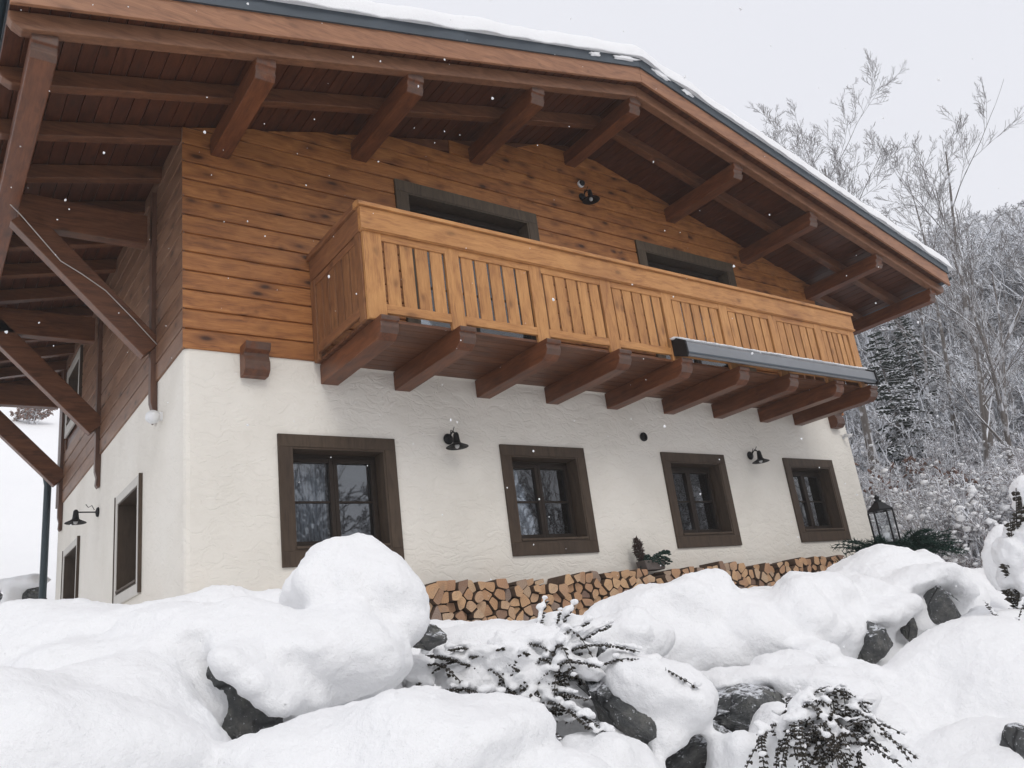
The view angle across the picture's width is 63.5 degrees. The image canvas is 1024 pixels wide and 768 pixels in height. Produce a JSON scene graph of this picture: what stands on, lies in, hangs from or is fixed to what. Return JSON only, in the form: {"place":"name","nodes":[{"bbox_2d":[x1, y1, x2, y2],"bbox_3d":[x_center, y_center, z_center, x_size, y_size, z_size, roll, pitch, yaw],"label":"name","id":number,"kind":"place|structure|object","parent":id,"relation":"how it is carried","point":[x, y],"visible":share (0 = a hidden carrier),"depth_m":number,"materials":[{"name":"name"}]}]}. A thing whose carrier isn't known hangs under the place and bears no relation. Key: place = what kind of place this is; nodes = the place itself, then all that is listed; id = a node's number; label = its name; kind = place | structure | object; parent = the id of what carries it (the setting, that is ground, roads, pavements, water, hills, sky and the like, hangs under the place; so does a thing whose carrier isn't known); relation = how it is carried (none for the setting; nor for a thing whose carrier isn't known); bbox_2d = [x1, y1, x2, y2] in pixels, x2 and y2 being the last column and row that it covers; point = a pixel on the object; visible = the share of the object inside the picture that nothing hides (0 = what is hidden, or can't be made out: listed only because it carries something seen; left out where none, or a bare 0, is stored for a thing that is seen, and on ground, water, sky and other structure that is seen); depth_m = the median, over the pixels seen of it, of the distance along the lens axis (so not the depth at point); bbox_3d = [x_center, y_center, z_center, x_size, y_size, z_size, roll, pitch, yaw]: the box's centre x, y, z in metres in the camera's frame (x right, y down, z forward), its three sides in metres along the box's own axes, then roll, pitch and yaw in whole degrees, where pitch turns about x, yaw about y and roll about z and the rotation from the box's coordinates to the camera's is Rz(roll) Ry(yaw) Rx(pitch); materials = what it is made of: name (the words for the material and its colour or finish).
{"place":"outdoors","nodes":[
{"label":"outdoors","id":0,"kind":"place"},
{"bbox_2d":[0,573,50,603],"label":"snow cushions","id":1,"kind":"object","parent":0,"point":[14,588],"visible":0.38,"depth_m":13.99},
{"bbox_2d":[2,587,46,598],"bbox_3d":[-8.450,3.838,14.445,0.798,0.784,0.548,6,-22,-36],"label":"boulder","id":2,"kind":"object","parent":1,"relation":"on","point":[31,593],"visible":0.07,"depth_m":14.32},
{"bbox_2d":[0,407,564,740],"bbox_3d":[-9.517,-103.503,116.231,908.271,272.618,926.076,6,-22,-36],"label":"snowy ground","id":3,"kind":"structure","parent":0,"point":[21,495],"depth_m":24.52,"materials":[{"name":"snow"}]},
{"bbox_2d":[9,408,55,423],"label":"shrub","id":4,"kind":"object","parent":3,"relation":"on","point":[28,414],"visible":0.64,"depth_m":38.06,"materials":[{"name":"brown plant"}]},
{"bbox_2d":[206,666,282,739],"bbox_3d":[-0.900,1.174,2.644,0.414,0.617,0.203,-12,-18,14],"label":"boulder","id":5,"kind":"object","parent":3,"relation":"on","point":[243,716],"visible":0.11,"depth_m":2.62,"materials":[{"name":"stone"}]},
{"bbox_2d":[0,0,953,606],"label":"chalet","id":6,"kind":"object","parent":3,"relation":"on","point":[314,154],"visible":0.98,"depth_m":9.37,"materials":[{"name":"paint"}]},
{"bbox_2d":[60,536,79,598],"bbox_3d":[-6.119,3.408,11.725,0.346,2.290,1.286,6,-22,-36],"label":"side door","id":7,"kind":"structure","parent":6,"relation":"in","point":[71,555],"depth_m":12.22,"materials":[{"name":"paint"}]},
{"bbox_2d":[63,345,82,438],"bbox_3d":[-6.683,0.157,12.930,0.346,1.115,1.306,6,-22,-36],"label":"window","id":8,"kind":"structure","parent":6,"relation":"in","point":[74,374],"depth_m":12.94,"materials":[{"name":"paint"}]},
{"bbox_2d":[64,505,98,524],"bbox_3d":[-5.435,1.646,10.454,0.386,0.258,0.252,6,-22,-36],"label":"wall lamp","id":9,"kind":"object","parent":6,"relation":"attached to","point":[75,520],"visible":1,"depth_m":10.41,"materials":[{"name":"black metal"}]},
{"bbox_2d":[10,204,156,344],"bbox_3d":[-4.438,-1.198,8.406,1.586,1.536,0.015,6,-22,-36],"label":"cable","id":10,"kind":"object","parent":6,"relation":"attached to","point":[84,275],"visible":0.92,"depth_m":8.42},
{"bbox_2d":[112,473,142,603],"bbox_3d":[-4.074,1.740,9.115,0.346,1.250,1.236,6,-22,-36],"label":"window","id":11,"kind":"structure","parent":6,"relation":"in","point":[127,536],"depth_m":9.36,"materials":[{"name":"paint"}]},
{"bbox_2d":[145,410,162,423],"bbox_3d":[-3.559,0.330,8.224,0.160,0.140,0.139,6,-22,-36],"label":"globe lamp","id":12,"kind":"object","parent":6,"relation":"attached to","point":[153,416],"visible":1,"depth_m":8.18,"materials":[{"name":"glass"}]},
{"bbox_2d":[277,433,404,567],"bbox_3d":[-1.779,1.193,8.342,1.274,1.289,0.359,6,-22,-36],"label":"window","id":13,"kind":"structure","parent":6,"relation":"in","point":[302,459],"depth_m":8.38,"materials":[{"name":"paint"}]},
{"bbox_2d":[443,428,468,449],"bbox_3d":[-0.624,0.593,9.089,0.252,0.258,0.296,6,-22,-36],"label":"wall lamp","id":14,"kind":"object","parent":6,"relation":"attached to","point":[454,442],"visible":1,"depth_m":9.09,"materials":[{"name":"black metal"}]},
{"bbox_2d":[394,178,551,339],"bbox_3d":[-0.465,-1.202,10.271,2.140,2.410,0.258,6,-22,-36],"label":"balcony door","id":15,"kind":"structure","parent":6,"relation":"in","point":[412,197],"depth_m":10.47,"materials":[{"name":"paint"}]},
{"bbox_2d":[499,444,599,556],"bbox_3d":[0.358,1.409,9.877,1.274,1.289,0.359,6,-22,-36],"label":"window","id":16,"kind":"structure","parent":6,"relation":"in","point":[558,476],"depth_m":9.91,"materials":[{"name":"paint"}]},
{"bbox_2d":[579,186,599,204],"bbox_3d":[1.094,-2.701,11.769,0.252,0.258,0.296,6,-22,-36],"label":"wall lamp","id":17,"kind":"object","parent":6,"relation":"attached to","point":[590,198],"visible":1,"depth_m":11.76,"materials":[{"name":"black metal"}]},
{"bbox_2d":[635,240,756,371],"bbox_3d":[2.788,-0.874,12.610,2.180,2.410,0.258,6,-22,-36],"label":"balcony door","id":18,"kind":"structure","parent":6,"relation":"in","point":[648,254],"depth_m":12.86,"materials":[{"name":"paint"}]},
{"bbox_2d":[660,452,741,547],"bbox_3d":[2.525,1.610,11.380,1.274,1.289,0.265,6,-22,-36],"label":"window","id":19,"kind":"structure","parent":6,"relation":"in","point":[707,519],"depth_m":11.47,"materials":[{"name":"paint"}]},
{"bbox_2d":[747,448,769,463],"bbox_3d":[3.603,1.038,12.119,0.252,0.258,0.296,6,-22,-36],"label":"wall lamp","id":20,"kind":"object","parent":6,"relation":"attached to","point":[759,460],"visible":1,"depth_m":12.11,"materials":[{"name":"black metal"}]},
{"bbox_2d":[782,458,850,541],"bbox_3d":[4.670,1.827,12.922,1.274,1.289,0.265,6,-22,-36],"label":"window","id":21,"kind":"structure","parent":6,"relation":"in","point":[818,508],"depth_m":13.04,"materials":[{"name":"paint"}]},
{"bbox_2d":[0,524,1023,767],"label":"snow bank","id":22,"kind":"structure","parent":3,"relation":"on","point":[317,652],"depth_m":3.07,"materials":[{"name":"snow"}]},
{"bbox_2d":[413,624,447,650],"bbox_3d":[-0.347,0.989,3.219,0.154,0.101,0.199,6,-22,-36],"label":"boulder","id":23,"kind":"object","parent":22,"relation":"on","point":[434,636],"visible":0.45,"depth_m":3.17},
{"bbox_2d":[575,675,656,743],"bbox_3d":[0.427,1.304,3.310,0.356,0.333,0.331,-1,-19,-19],"label":"boulder","id":24,"kind":"object","parent":22,"relation":"on","point":[627,719],"visible":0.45,"depth_m":3.20,"materials":[{"name":"stone"}]},
{"bbox_2d":[857,620,892,663],"bbox_3d":[1.960,1.420,4.564,0.299,0.251,0.322,6,-22,-36],"label":"boulder","id":25,"kind":"object","parent":22,"relation":"on","point":[877,645],"visible":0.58,"depth_m":4.42,"materials":[{"name":"stone"}]},
{"bbox_2d":[867,495,901,543],"bbox_3d":[3.432,1.257,7.672,0.226,0.470,0.256,6,-22,-36],"label":"lantern","id":26,"kind":"object","parent":22,"relation":"on","point":[878,506],"visible":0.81,"depth_m":7.62,"materials":[{"name":"black metal"}]},
{"bbox_2d":[831,525,968,561],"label":"fir sprigs","id":27,"kind":"object","parent":22,"relation":"on","point":[914,542],"visible":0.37,"depth_m":7.48,"materials":[{"name":"plant"}]},
{"bbox_2d":[900,617,917,643],"bbox_3d":[2.306,1.369,4.861,0.084,0.294,0.171,-9,-18,5],"label":"boulder","id":28,"kind":"object","parent":22,"relation":"on","point":[909,630],"visible":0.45,"depth_m":4.79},
{"bbox_2d":[923,585,960,624],"bbox_3d":[2.520,1.380,5.024,0.498,0.306,0.318,-23,-23,40],"label":"boulder","id":29,"kind":"object","parent":22,"relation":"on","point":[941,607],"visible":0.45,"depth_m":4.88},
{"bbox_2d":[990,475,1023,608],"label":"snowy bush","id":30,"kind":"object","parent":22,"relation":"on","point":[1007,551],"visible":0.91,"depth_m":4.55,"materials":[{"name":"snow"}]},
{"bbox_2d":[404,595,701,740],"bbox_3d":[-0.134,1.179,3.316,1.735,0.594,0.544,-9,-18,5],"label":"cotoneaster bush","id":31,"kind":"object","parent":3,"relation":"on","point":[539,661],"visible":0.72,"depth_m":3.31,"materials":[{"name":"white plant"}]},
{"bbox_2d":[665,720,730,767],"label":"boulder","id":32,"kind":"object","parent":3,"relation":"on","point":[692,753],"visible":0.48,"depth_m":3.28,"materials":[{"name":"stone"}]},
{"bbox_2d":[713,683,783,731],"bbox_3d":[1.021,1.474,3.599,0.404,0.322,0.423,6,-22,-36],"label":"boulder","id":33,"kind":"object","parent":3,"relation":"on","point":[739,705],"visible":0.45,"depth_m":3.49,"materials":[{"name":"stone"}]},
{"bbox_2d":[745,50,915,538],"bbox_3d":[8.212,-2.087,21.283,4.689,14.190,5.145,-2,-19,-16],"label":"bare tree","id":34,"kind":"object","parent":3,"relation":"on","point":[866,429],"visible":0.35,"depth_m":21.56,"materials":[{"name":"grey plant"}]},
{"bbox_2d":[744,683,919,767],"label":"cotoneaster bush","id":35,"kind":"object","parent":3,"relation":"on","point":[812,727],"visible":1,"depth_m":2.91,"materials":[{"name":"white plant"}]},
{"bbox_2d":[862,462,927,537],"bbox_3d":[6.884,2.499,14.669,2.254,2.548,2.488,-11,-18,12],"label":"shrub","id":36,"kind":"object","parent":3,"relation":"on","point":[882,519],"visible":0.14,"depth_m":14.60,"materials":[{"name":"plant"}]},
{"bbox_2d":[865,331,946,489],"bbox_3d":[10.881,1.439,23.074,2.665,6.196,2.404,-6,-18,-6],"label":"spruce tree","id":37,"kind":"object","parent":3,"relation":"on","point":[889,380],"visible":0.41,"depth_m":23.19,"materials":[{"name":"green plant"}]},
{"bbox_2d":[864,199,952,409],"bbox_3d":[12.756,-1.683,24.999,2.851,9.226,3.611,6,-22,-36],"label":"bare tree","id":38,"kind":"object","parent":3,"relation":"on","point":[922,325],"visible":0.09,"depth_m":25.44,"materials":[{"name":"grey plant"}]},
{"bbox_2d":[866,112,971,461],"bbox_3d":[11.512,-2.430,23.397,3.655,11.546,4.835,6,-22,-36],"label":"bare tree","id":39,"kind":"object","parent":3,"relation":"on","point":[949,389],"visible":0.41,"depth_m":24.02,"materials":[{"name":"grey plant"}]},
{"bbox_2d":[871,479,966,539],"bbox_3d":[6.632,2.404,13.136,1.684,1.849,2.040,-14,-19,19],"label":"shrub","id":40,"kind":"object","parent":3,"relation":"on","point":[914,519],"visible":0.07,"depth_m":13.11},
{"bbox_2d":[848,426,994,533],"bbox_3d":[9.050,2.737,18.589,3.862,3.947,3.999,-20,-22,34],"label":"shrub","id":41,"kind":"object","parent":3,"relation":"on","point":[900,476],"visible":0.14,"depth_m":18.20,"materials":[{"name":"plant"}]},
{"bbox_2d":[854,455,994,537],"bbox_3d":[8.861,2.617,17.034,3.634,3.286,3.484,6,-22,-36],"label":"shrub","id":42,"kind":"object","parent":3,"relation":"on","point":[910,467],"visible":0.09,"depth_m":17.17,"materials":[{"name":"white plant"}]},
{"bbox_2d":[843,200,1023,524],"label":"wood","id":43,"kind":"object","parent":3,"relation":"on","point":[989,231],"visible":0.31,"depth_m":28.40,"materials":[{"name":"plant"}]},
{"bbox_2d":[888,316,979,465],"bbox_3d":[12.909,0.293,26.059,2.760,6.279,2.488,-5,-18,-9],"label":"spruce tree","id":44,"kind":"object","parent":3,"relation":"on","point":[914,368],"visible":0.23,"depth_m":26.33,"materials":[{"name":"green plant"}]},
{"bbox_2d":[889,463,998,564],"bbox_3d":[6.005,1.991,11.357,1.508,1.695,1.676,6,-22,-36],"label":"shrub","id":45,"kind":"object","parent":3,"relation":"on","point":[907,517],"visible":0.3,"depth_m":11.29,"materials":[{"name":"plant"}]},
{"bbox_2d":[864,432,1023,522],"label":"shrub","id":46,"kind":"object","parent":3,"relation":"on","point":[938,451],"visible":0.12,"depth_m":17.33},
{"bbox_2d":[874,77,1023,470],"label":"bare tree","id":47,"kind":"object","parent":3,"relation":"on","point":[983,377],"visible":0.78,"depth_m":20.56,"materials":[{"name":"grey plant"}]},
{"bbox_2d":[907,455,992,528],"bbox_3d":[7.259,2.395,13.790,2.935,2.146,2.574,6,-22,-36],"label":"shrub","id":48,"kind":"object","parent":3,"relation":"on","point":[932,488],"visible":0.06,"depth_m":13.04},
{"bbox_2d":[890,191,1023,516],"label":"bare tree","id":49,"kind":"object","parent":3,"relation":"on","point":[990,373],"visible":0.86,"depth_m":16.66,"materials":[{"name":"grey plant"}]},
{"bbox_2d":[919,485,998,568],"bbox_3d":[5.925,1.976,10.728,1.453,1.360,1.397,-20,-22,34],"label":"shrub","id":50,"kind":"object","parent":3,"relation":"on","point":[973,525],"visible":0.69,"depth_m":10.64,"materials":[{"name":"plant"}]},
{"bbox_2d":[913,452,1023,526],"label":"shrub","id":51,"kind":"object","parent":3,"relation":"on","point":[945,485],"visible":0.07,"depth_m":12.67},
{"bbox_2d":[920,431,1023,488],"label":"shrub","id":52,"kind":"object","parent":3,"relation":"on","point":[1001,456],"visible":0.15,"depth_m":16.80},
{"bbox_2d":[937,234,1023,464],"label":"bare tree","id":53,"kind":"object","parent":3,"relation":"on","point":[1004,391],"visible":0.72,"depth_m":19.00,"materials":[{"name":"grey plant"}]},
{"bbox_2d":[943,460,1023,554],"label":"shrub","id":54,"kind":"object","parent":3,"relation":"on","point":[1005,507],"visible":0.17,"depth_m":10.76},
{"bbox_2d":[957,439,1023,491],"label":"shrub","id":55,"kind":"object","parent":3,"relation":"on","point":[1004,448],"visible":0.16,"depth_m":14.00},
{"bbox_2d":[972,467,1022,539],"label":"shrub","id":56,"kind":"object","parent":3,"relation":"on","point":[992,474],"visible":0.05,"depth_m":11.74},
{"bbox_2d":[984,597,1023,619],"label":"cotoneaster bush","id":57,"kind":"object","parent":3,"relation":"on","point":[1020,604],"visible":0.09,"depth_m":4.20,"materials":[{"name":"white plant"}]},
{"bbox_2d":[995,234,1023,336],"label":"bare tree","id":58,"kind":"object","parent":3,"relation":"on","point":[1020,334],"visible":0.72,"depth_m":27.53,"materials":[{"name":"grey plant"}]},
{"bbox_2d":[999,722,1023,758],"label":"boulder","id":59,"kind":"object","parent":3,"relation":"on","point":[1012,736],"visible":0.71,"depth_m":3.16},
{"bbox_2d":[4,0,1019,685],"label":"falling snow","id":60,"kind":"structure","parent":0,"point":[552,298],"depth_m":2.66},
{"bbox_2d":[368,0,1023,244],"label":"sky","id":61,"kind":"structure","parent":0,"point":[724,50],"materials":[{"name":"white"}]},
{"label":"firewood log","id":62,"kind":"object","parent":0,"visible":0},
{"bbox_2d":[508,598,519,606],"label":"firewood log","id":63,"kind":"object","parent":62,"relation":"on","point":[513,602],"visible":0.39,"depth_m":8.60,"materials":[{"name":"brown wood"}]},
{"bbox_2d":[503,585,522,598],"bbox_3d":[-0.030,2.216,8.761,0.111,0.123,0.370,6,-22,-36],"label":"firewood log","id":64,"kind":"object","parent":63,"relation":"on","point":[516,591],"visible":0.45,"depth_m":8.63,"materials":[{"name":"brown wood"}]},
{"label":"firewood log","id":65,"kind":"object","parent":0,"visible":0},
{"bbox_2d":[600,588,618,596],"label":"firewood log","id":66,"kind":"object","parent":65,"relation":"on","point":[612,591],"visible":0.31,"depth_m":9.39,"materials":[{"name":"brown wood"}]},
{"bbox_2d":[600,579,612,590],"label":"firewood log","id":67,"kind":"object","parent":66,"relation":"on","point":[606,585],"visible":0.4,"depth_m":9.38,"materials":[{"name":"brown wood"}]},
{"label":"firewood log","id":68,"kind":"object","parent":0,"visible":0},
{"bbox_2d":[425,583,438,599],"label":"firewood log","id":69,"kind":"object","parent":68,"relation":"on","point":[431,590],"visible":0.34,"depth_m":8.04,"materials":[{"name":"brown wood"}]},
{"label":"firewood log","id":70,"kind":"object","parent":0,"visible":0},
{"bbox_2d":[655,569,680,578],"bbox_3d":[1.919,2.367,10.218,0.151,0.126,0.316,6,-22,-36],"label":"firewood log","id":71,"kind":"object","parent":70,"relation":"on","point":[675,573],"visible":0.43,"depth_m":10.10,"materials":[{"name":"brown wood"}]},
{"bbox_2d":[631,535,672,570],"bbox_3d":[1.728,2.071,10.193,0.567,0.436,0.247,6,-22,-36],"label":"planter","id":72,"kind":"object","parent":71,"relation":"on","point":[654,562],"visible":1,"depth_m":10.09,"materials":[{"name":"stone"}]},
{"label":"firewood log","id":73,"kind":"object","parent":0,"visible":0},
{"bbox_2d":[699,561,725,570],"bbox_3d":[2.598,2.392,10.704,0.104,0.153,0.347,6,-22,-36],"label":"firewood log","id":74,"kind":"object","parent":73,"relation":"on","point":[720,564],"visible":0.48,"depth_m":10.60,"materials":[{"name":"brown wood"}]},
{"bbox_3d":[2.134,2.868,10.312,7.600,0.145,0.080,6,-22,-36],"label":"timber bearer","id":75,"kind":"object","parent":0,"visible":0},
{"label":"firewood log","id":76,"kind":"object","parent":75,"relation":"on","visible":0},
{"bbox_2d":[429,606,441,619],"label":"firewood log","id":77,"kind":"object","parent":76,"relation":"on","point":[435,613],"visible":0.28,"depth_m":8.02,"materials":[{"name":"brown wood"}]},
{"bbox_2d":[429,589,443,605],"bbox_3d":[-0.815,2.131,8.213,0.133,0.153,0.350,6,-22,-36],"label":"firewood log","id":78,"kind":"object","parent":77,"relation":"on","point":[436,599],"visible":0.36,"depth_m":8.08,"materials":[{"name":"brown wood"}]},
{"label":"firewood log","id":79,"kind":"object","parent":75,"relation":"on","visible":0},
{"bbox_2d":[452,611,465,619],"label":"firewood log","id":80,"kind":"object","parent":79,"relation":"on","point":[459,615],"visible":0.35,"depth_m":8.15,"materials":[{"name":"brown wood"}]},
{"bbox_2d":[437,603,455,613],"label":"firewood log","id":81,"kind":"object","parent":80,"relation":"on","point":[451,607],"visible":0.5,"depth_m":8.21,"materials":[{"name":"brown wood"}]},
{"bbox_2d":[448,591,461,602],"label":"firewood log","id":82,"kind":"object","parent":81,"relation":"on","point":[455,596],"visible":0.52,"depth_m":8.18,"materials":[{"name":"brown wood"}]},
{"bbox_2d":[445,596,465,611],"bbox_3d":[-0.589,2.232,8.369,0.105,0.138,0.311,6,-22,-36],"label":"firewood log","id":83,"kind":"object","parent":80,"relation":"on","point":[460,604],"visible":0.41,"depth_m":8.25,"materials":[{"name":"brown wood"}]},
{"bbox_2d":[448,579,467,593],"bbox_3d":[-0.577,2.088,8.436,0.123,0.144,0.315,6,-22,-36],"label":"firewood log","id":84,"kind":"object","parent":83,"relation":"on","point":[461,586],"visible":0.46,"depth_m":8.32,"materials":[{"name":"brown wood"}]},
{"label":"firewood log","id":85,"kind":"object","parent":75,"relation":"on","visible":0},
{"bbox_2d":[466,609,483,620],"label":"firewood log","id":86,"kind":"object","parent":85,"relation":"on","point":[476,614],"visible":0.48,"depth_m":8.28,"materials":[{"name":"brown wood"}]},
{"bbox_2d":[459,601,476,613],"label":"firewood log","id":87,"kind":"object","parent":86,"relation":"on","point":[470,606],"visible":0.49,"depth_m":8.29,"materials":[{"name":"brown wood"}]},
{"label":"firewood log","id":88,"kind":"object","parent":75,"relation":"on","visible":0},
{"bbox_2d":[486,610,506,618],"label":"firewood log","id":89,"kind":"object","parent":88,"relation":"on","point":[500,614],"visible":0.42,"depth_m":8.46,"materials":[{"name":"brown wood"}]},
{"bbox_2d":[485,597,497,610],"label":"firewood log","id":90,"kind":"object","parent":89,"relation":"on","point":[492,602],"visible":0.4,"depth_m":8.48,"materials":[{"name":"brown wood"}]},
{"bbox_2d":[495,601,509,610],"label":"firewood log","id":91,"kind":"object","parent":89,"relation":"on","point":[503,605],"visible":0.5,"depth_m":8.50,"materials":[{"name":"brown wood"}]},
{"bbox_2d":[491,589,504,600],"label":"firewood log","id":92,"kind":"object","parent":91,"relation":"on","point":[498,594],"visible":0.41,"depth_m":8.53,"materials":[{"name":"brown wood"}]},
{"bbox_2d":[487,578,508,589],"bbox_3d":[-0.195,2.122,8.692,0.144,0.106,0.347,6,-22,-36],"label":"firewood log","id":93,"kind":"object","parent":92,"relation":"on","point":[501,584],"visible":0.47,"depth_m":8.56,"materials":[{"name":"brown wood"}]},
{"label":"firewood log","id":94,"kind":"object","parent":75,"relation":"on","visible":0},
{"bbox_2d":[519,605,532,615],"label":"firewood log","id":95,"kind":"object","parent":94,"relation":"on","point":[527,611],"visible":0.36,"depth_m":8.66,"materials":[{"name":"brown wood"}]},
{"bbox_2d":[513,594,529,607],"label":"firewood log","id":96,"kind":"object","parent":95,"relation":"on","point":[524,600],"visible":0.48,"depth_m":8.67,"materials":[{"name":"brown wood"}]},
{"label":"firewood log","id":97,"kind":"object","parent":75,"relation":"on","visible":0},
{"bbox_2d":[543,605,552,612],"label":"firewood log","id":98,"kind":"object","parent":97,"relation":"on","point":[548,609],"visible":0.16,"depth_m":8.84,"materials":[{"name":"brown wood"}]},
{"bbox_2d":[546,594,553,604],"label":"firewood log","id":99,"kind":"object","parent":98,"relation":"on","point":[551,598],"visible":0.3,"depth_m":8.87,"materials":[{"name":"brown wood"}]},
{"bbox_2d":[539,583,557,595],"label":"firewood log","id":100,"kind":"object","parent":99,"relation":"on","point":[550,588],"visible":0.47,"depth_m":8.91,"materials":[{"name":"brown wood"}]},
{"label":"firewood log","id":101,"kind":"object","parent":75,"relation":"on","visible":0},
{"bbox_2d":[556,599,570,609],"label":"firewood log","id":102,"kind":"object","parent":101,"relation":"on","point":[563,603],"visible":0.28,"depth_m":8.98,"materials":[{"name":"brown wood"}]},
{"bbox_2d":[555,583,568,597],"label":"firewood log","id":103,"kind":"object","parent":102,"relation":"on","point":[562,591],"visible":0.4,"depth_m":8.98,"materials":[{"name":"brown wood"}]},
{"bbox_2d":[561,593,571,601],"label":"firewood log","id":104,"kind":"object","parent":102,"relation":"on","point":[568,597],"visible":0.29,"depth_m":9.05,"materials":[{"name":"brown wood"}]},
{"bbox_2d":[568,584,573,592],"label":"firewood log","id":105,"kind":"object","parent":104,"relation":"on","point":[571,588],"visible":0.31,"depth_m":9.13,"materials":[{"name":"brown wood"}]},
{"bbox_2d":[547,574,573,584],"bbox_3d":[0.536,2.204,9.227,0.132,0.125,0.327,6,-22,-36],"label":"firewood log","id":106,"kind":"object","parent":105,"relation":"on","point":[567,579],"visible":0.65,"depth_m":9.13,"materials":[{"name":"brown wood"}]},
{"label":"firewood log","id":107,"kind":"object","parent":75,"relation":"on","visible":0},
{"bbox_2d":[475,601,485,613],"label":"firewood log","id":108,"kind":"object","parent":107,"relation":"on","point":[481,606],"visible":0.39,"depth_m":8.39,"materials":[{"name":"brown wood"}]},
{"bbox_2d":[466,591,483,602],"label":"firewood log","id":109,"kind":"object","parent":108,"relation":"on","point":[477,597],"visible":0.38,"depth_m":8.35,"materials":[{"name":"brown wood"}]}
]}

